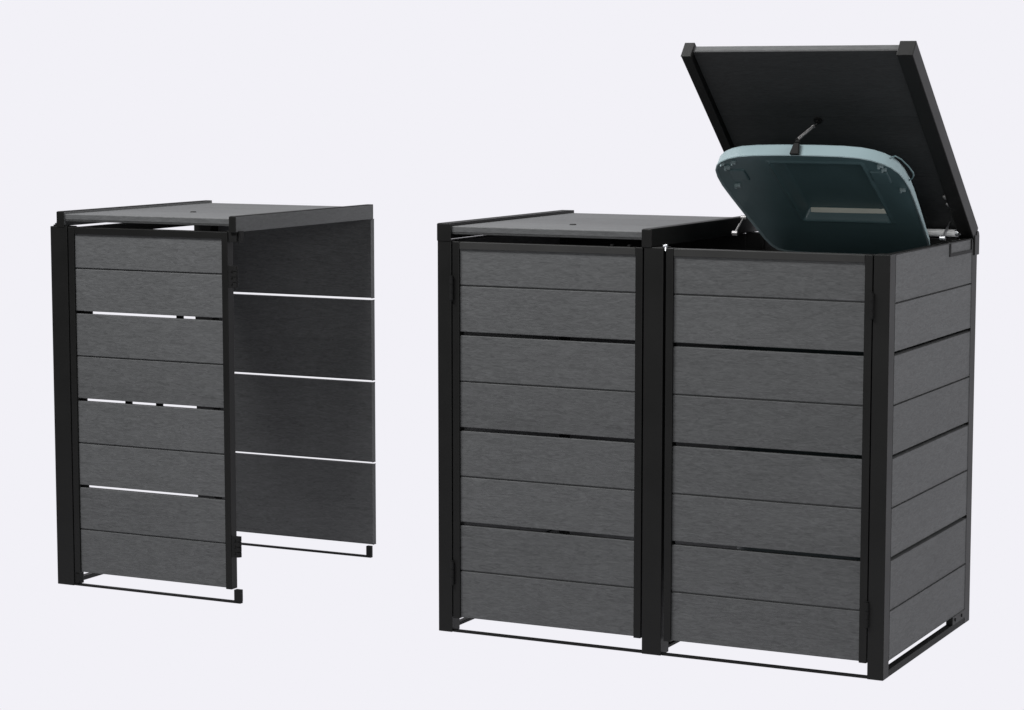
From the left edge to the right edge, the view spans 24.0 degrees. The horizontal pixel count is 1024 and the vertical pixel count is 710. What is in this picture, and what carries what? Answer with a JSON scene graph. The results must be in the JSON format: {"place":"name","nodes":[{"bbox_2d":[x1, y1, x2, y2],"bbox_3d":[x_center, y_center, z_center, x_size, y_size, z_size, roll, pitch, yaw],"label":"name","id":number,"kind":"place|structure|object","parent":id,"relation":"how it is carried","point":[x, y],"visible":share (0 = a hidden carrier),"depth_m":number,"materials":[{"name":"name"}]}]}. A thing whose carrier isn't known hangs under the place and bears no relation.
{"place":"outdoors","nodes":[
{"label":"outdoors","id":0,"kind":"place"},
{"bbox_2d":[0,0,1023,494],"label":"backdrop","id":1,"kind":"structure","parent":0,"point":[414,122],"depth_m":12.07,"materials":[{"name":"white"}]},
{"bbox_2d":[0,417,1023,709],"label":"ground","id":2,"kind":"structure","parent":0,"point":[306,631],"depth_m":7.09,"materials":[{"name":"white"}]},
{"bbox_2d":[50,200,375,603],"bbox_3d":[-0.983,0.119,8.132,0.725,1.232,0.877,3,7,26],"label":"bin shelter","id":3,"kind":"object","parent":2,"relation":"on","point":[135,259],"visible":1,"depth_m":7.87,"materials":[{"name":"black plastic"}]},
{"bbox_2d":[68,226,241,589],"bbox_3d":[-1.142,0.165,7.746,0.648,1.138,0.040,3,7,26],"label":"door","id":4,"kind":"structure","parent":3,"relation":"in","point":[179,360],"depth_m":7.74,"materials":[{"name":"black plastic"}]},
{"bbox_2d":[437,41,978,680],"bbox_3d":[0.595,-0.049,7.259,1.399,1.759,0.876,3,7,26],"label":"bin shelter","id":5,"kind":"object","parent":2,"relation":"on","point":[605,401],"visible":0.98,"depth_m":6.93,"materials":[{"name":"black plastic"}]},
{"bbox_2d":[449,241,643,637],"bbox_3d":[0.099,0.242,7.073,0.620,1.134,0.044,3,7,26],"label":"door","id":6,"kind":"structure","parent":5,"relation":"in","point":[584,388],"depth_m":7.06,"materials":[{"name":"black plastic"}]},
{"bbox_2d":[663,248,874,662],"bbox_3d":[0.717,0.276,6.766,0.617,1.134,0.044,3,7,26],"label":"door","id":7,"kind":"structure","parent":5,"relation":"in","point":[782,400],"depth_m":6.76,"materials":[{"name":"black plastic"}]},
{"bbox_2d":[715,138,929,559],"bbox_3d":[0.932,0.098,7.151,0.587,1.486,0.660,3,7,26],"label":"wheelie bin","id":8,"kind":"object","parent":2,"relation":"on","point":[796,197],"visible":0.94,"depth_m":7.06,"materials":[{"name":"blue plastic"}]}
]}

